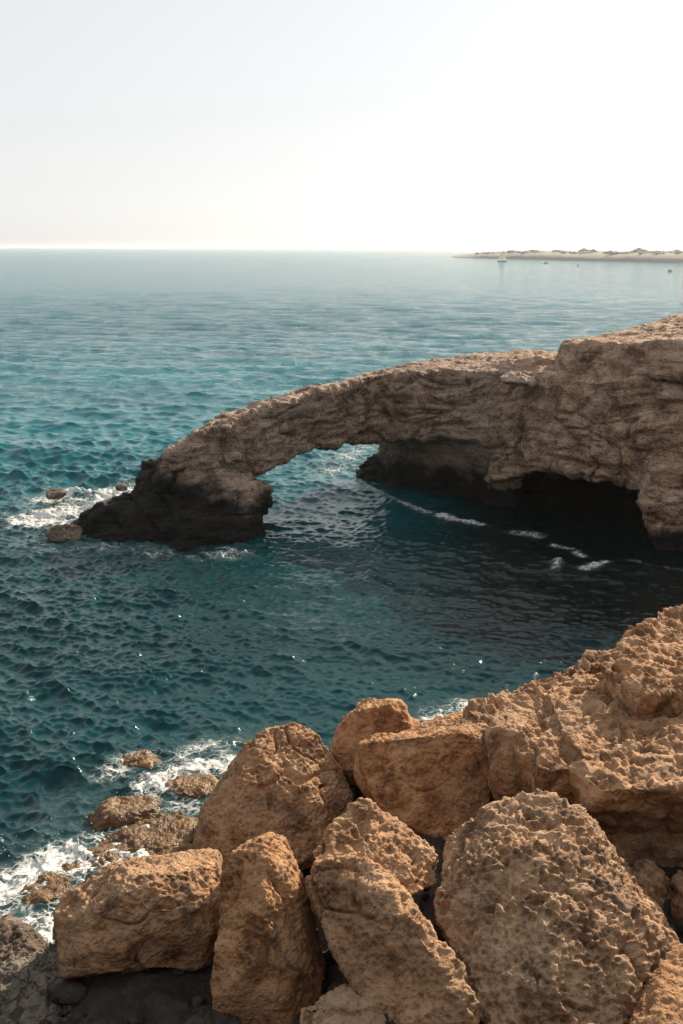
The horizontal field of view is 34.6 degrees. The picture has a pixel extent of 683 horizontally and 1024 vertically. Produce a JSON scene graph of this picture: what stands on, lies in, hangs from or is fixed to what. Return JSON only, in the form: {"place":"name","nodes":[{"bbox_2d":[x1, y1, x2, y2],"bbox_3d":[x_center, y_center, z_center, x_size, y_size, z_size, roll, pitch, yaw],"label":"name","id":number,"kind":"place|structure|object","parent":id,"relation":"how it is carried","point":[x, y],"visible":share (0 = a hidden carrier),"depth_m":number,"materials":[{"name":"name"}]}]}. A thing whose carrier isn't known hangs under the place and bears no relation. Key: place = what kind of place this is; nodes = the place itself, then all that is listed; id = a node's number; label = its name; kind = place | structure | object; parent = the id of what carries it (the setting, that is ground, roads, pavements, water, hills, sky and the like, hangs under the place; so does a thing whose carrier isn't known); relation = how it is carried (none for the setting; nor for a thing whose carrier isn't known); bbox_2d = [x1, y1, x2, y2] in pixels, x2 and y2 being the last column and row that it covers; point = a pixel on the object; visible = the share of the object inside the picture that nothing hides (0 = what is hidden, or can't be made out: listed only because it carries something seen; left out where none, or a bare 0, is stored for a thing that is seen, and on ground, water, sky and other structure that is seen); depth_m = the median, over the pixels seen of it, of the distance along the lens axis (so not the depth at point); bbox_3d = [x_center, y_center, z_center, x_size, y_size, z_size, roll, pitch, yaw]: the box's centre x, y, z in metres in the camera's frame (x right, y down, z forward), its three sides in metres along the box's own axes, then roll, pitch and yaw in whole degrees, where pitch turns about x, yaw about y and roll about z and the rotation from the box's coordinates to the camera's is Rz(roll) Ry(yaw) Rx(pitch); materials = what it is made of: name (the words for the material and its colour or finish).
{"place":"outdoors","nodes":[
{"label":"outdoors","id":0,"kind":"place"},
{"bbox_2d":[0,248,682,943],"bbox_3d":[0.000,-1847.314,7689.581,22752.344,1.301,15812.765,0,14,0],"label":"sea","id":1,"kind":"structure","parent":0,"point":[330,598],"depth_m":29.80,"materials":[{"name":"liquid"}]},
{"bbox_2d":[46,488,66,499],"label":"sea rock","id":2,"kind":"object","parent":1,"relation":"in","point":[56,493],"visible":1,"depth_m":34.95,"materials":[{"name":"brown stone"}]},
{"bbox_2d":[44,524,82,542],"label":"sea rock","id":3,"kind":"object","parent":1,"relation":"in","point":[61,533],"visible":0.96,"depth_m":30.54,"materials":[{"name":"brown stone"}]},
{"bbox_2d":[0,482,242,906],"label":"sea spray","id":4,"kind":"object","parent":1,"relation":"on","point":[104,769],"visible":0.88,"depth_m":16.71,"materials":[{"name":"white liquid"}]},
{"bbox_2d":[115,483,127,490],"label":"sea rock","id":5,"kind":"object","parent":1,"relation":"in","point":[121,487],"visible":1,"depth_m":35.53,"materials":[{"name":"brown stone"}]},
{"bbox_2d":[73,808,197,864],"bbox_3d":[-2.706,4.955,14.733,2.079,0.663,3.850,11,17,39],"label":"shelf rock","id":6,"kind":"object","parent":1,"relation":"in","point":[167,817],"visible":0.12,"depth_m":15.26,"materials":[{"name":"brown stone"}]},
{"bbox_2d":[119,749,162,769],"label":"shelf rock","id":7,"kind":"object","parent":1,"relation":"in","point":[148,759],"visible":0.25,"depth_m":17.47,"materials":[{"name":"brown stone"}]},
{"bbox_2d":[70,352,505,551],"bbox_3d":[0.269,-1.724,34.535,17.127,5.864,7.759,-12,18,-40],"label":"rock arch","id":8,"kind":"object","parent":1,"relation":"in","point":[434,425],"visible":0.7,"depth_m":33.28,"materials":[{"name":"stone"}]},
{"bbox_2d":[499,359,514,375],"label":"stone block","id":9,"kind":"structure","parent":8,"relation":"on","point":[505,365],"depth_m":33.13,"materials":[{"name":"stone"}]},
{"bbox_2d":[497,251,506,261],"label":"sailboat","id":10,"kind":"object","parent":1,"relation":"on","point":[502,256],"visible":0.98,"depth_m":602.08,"materials":[{"name":"fabric"}]},
{"bbox_2d":[0,0,682,247],"label":"sky","id":11,"kind":"structure","parent":0,"point":[124,123],"materials":[{"name":"white"}]},
{"bbox_2d":[41,788,682,1023],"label":"shore ground","id":12,"kind":"structure","parent":0,"point":[112,998],"depth_m":11.65,"materials":[{"name":"stone"}]},
{"bbox_2d":[0,913,48,962],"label":"boulder","id":13,"kind":"object","parent":12,"relation":"on","point":[17,935],"visible":0.42,"depth_m":12.56,"materials":[{"name":"brown stone"}]},
{"bbox_2d":[0,950,77,1023],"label":"rock slab","id":14,"kind":"object","parent":12,"relation":"on","point":[26,985],"visible":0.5,"depth_m":11.78,"materials":[{"name":"grey stone"}]},
{"bbox_2d":[21,871,72,904],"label":"shelf rock","id":15,"kind":"object","parent":12,"relation":"on","point":[56,887],"visible":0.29,"depth_m":14.02,"materials":[{"name":"brown stone"}]},
{"bbox_2d":[62,843,128,871],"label":"shelf rock","id":16,"kind":"object","parent":12,"relation":"on","point":[110,856],"visible":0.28,"depth_m":14.78,"materials":[{"name":"brown stone"}]},
{"bbox_2d":[89,795,161,830],"bbox_3d":[-3.071,4.569,16.131,1.321,0.715,0.981,-5,14,-18],"label":"shelf rock","id":17,"kind":"object","parent":12,"relation":"on","point":[116,812],"visible":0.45,"depth_m":15.89,"materials":[{"name":"brown stone"}]},
{"bbox_2d":[52,847,222,979],"bbox_3d":[-2.165,4.619,12.452,1.962,1.705,1.953,0,14,0],"label":"boulder","id":18,"kind":"object","parent":12,"relation":"on","point":[136,913],"visible":0.91,"depth_m":11.68,"materials":[{"name":"stone"}]},
{"bbox_2d":[109,817,197,852],"bbox_3d":[-2.550,4.756,15.450,1.769,0.696,1.122,0,14,0],"label":"shelf rock","id":19,"kind":"object","parent":12,"relation":"on","point":[177,832],"visible":0.33,"depth_m":15.28,"materials":[{"name":"brown stone"}]},
{"bbox_2d":[165,774,218,798],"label":"shelf rock","id":20,"kind":"object","parent":12,"relation":"on","point":[195,786],"visible":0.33,"depth_m":16.59,"materials":[{"name":"brown stone"}]},
{"bbox_2d":[177,1009,241,1023],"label":"boulder","id":21,"kind":"object","parent":12,"relation":"on","point":[201,1016],"visible":0.94,"depth_m":10.82,"materials":[{"name":"grey stone"}]},
{"bbox_2d":[210,832,325,1023],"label":"boulder","id":22,"kind":"object","parent":12,"relation":"on","point":[269,963],"visible":0.91,"depth_m":11.15,"materials":[{"name":"orange stone"}]},
{"bbox_2d":[192,722,354,870],"bbox_3d":[-0.917,4.181,15.044,2.194,2.405,2.258,0,14,0],"label":"boulder","id":23,"kind":"object","parent":12,"relation":"on","point":[289,782],"visible":0.69,"depth_m":14.39,"materials":[{"name":"stone"}]},
{"bbox_2d":[299,983,386,1023],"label":"boulder","id":24,"kind":"object","parent":12,"relation":"on","point":[345,1003],"visible":0.91,"depth_m":10.38,"materials":[{"name":"stone"}]},
{"bbox_2d":[9,872,682,1023],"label":"rubble","id":25,"kind":"object","parent":12,"relation":"on","point":[66,992],"visible":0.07,"depth_m":11.55,"materials":[{"name":"stone"}]},
{"bbox_2d":[330,698,415,788],"bbox_3d":[0.485,3.402,16.036,1.350,1.593,1.728,0,14,0],"label":"boulder","id":26,"kind":"object","parent":12,"relation":"on","point":[364,719],"visible":0.51,"depth_m":15.51,"materials":[{"name":"orange stone"}]},
{"bbox_2d":[411,717,419,724],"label":"boulder","id":27,"kind":"object","parent":26,"relation":"on","point":[415,721],"visible":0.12,"depth_m":16.29,"materials":[{"name":"stone"}]},
{"bbox_2d":[304,797,479,1023],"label":"boulder","id":28,"kind":"object","parent":12,"relation":"on","point":[373,869],"visible":0.97,"depth_m":10.73,"materials":[{"name":"stone"}]},
{"bbox_2d":[354,711,490,840],"bbox_3d":[1.137,3.711,15.004,1.957,2.149,2.368,0,14,0],"label":"boulder","id":29,"kind":"object","parent":12,"relation":"on","point":[428,778],"visible":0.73,"depth_m":14.01,"materials":[{"name":"orange stone"}]},
{"bbox_2d":[484,705,541,800],"bbox_3d":[2.283,3.256,14.487,0.733,1.405,1.636,3,14,13],"label":"boulder","id":30,"kind":"object","parent":12,"relation":"on","point":[508,729],"visible":0.65,"depth_m":13.81,"materials":[{"name":"stone"}]},
{"bbox_2d":[433,788,682,1023],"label":"boulder","id":31,"kind":"object","parent":12,"relation":"on","point":[548,910],"visible":0.87,"depth_m":10.87,"materials":[{"name":"stone"}]},
{"bbox_2d":[463,604,682,867],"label":"rock ledge","id":32,"kind":"object","parent":12,"relation":"on","point":[605,749],"visible":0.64,"depth_m":13.97,"materials":[{"name":"stone"}]},
{"bbox_2d":[632,859,674,907],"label":"boulder","id":33,"kind":"object","parent":12,"relation":"on","point":[653,880],"visible":0.2,"depth_m":12.63,"materials":[{"name":"stone"}]},
{"bbox_2d":[628,945,682,1023],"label":"boulder","id":34,"kind":"object","parent":12,"relation":"on","point":[660,1000],"visible":0.94,"depth_m":10.30,"materials":[{"name":"orange stone"}]},
{"bbox_2d":[670,870,682,929],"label":"boulder","id":35,"kind":"object","parent":12,"relation":"on","point":[676,883],"visible":0.92,"depth_m":12.34,"materials":[{"name":"stone"}]},
{"bbox_2d":[452,251,682,262],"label":"headland","id":36,"kind":"structure","parent":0,"point":[647,257],"depth_m":653.81,"materials":[{"name":"beige stone"}]},
{"bbox_2d":[475,247,682,254],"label":"treeline","id":37,"kind":"object","parent":36,"relation":"on","point":[639,250],"visible":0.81,"depth_m":685.24,"materials":[{"name":"plant"}]},
{"bbox_2d":[483,314,682,550],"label":"sea cliff","id":38,"kind":"structure","parent":0,"point":[603,413],"depth_m":30.82,"materials":[{"name":"stone"}]},
{"bbox_2d":[500,371,537,387],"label":"stone slab","id":39,"kind":"structure","parent":38,"relation":"on","point":[516,378],"depth_m":31.88,"materials":[{"name":"stone"}]},
{"bbox_2d":[514,354,553,371],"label":"stone block","id":40,"kind":"structure","parent":38,"relation":"on","point":[528,363],"depth_m":33.23,"materials":[{"name":"stone"}]}
]}

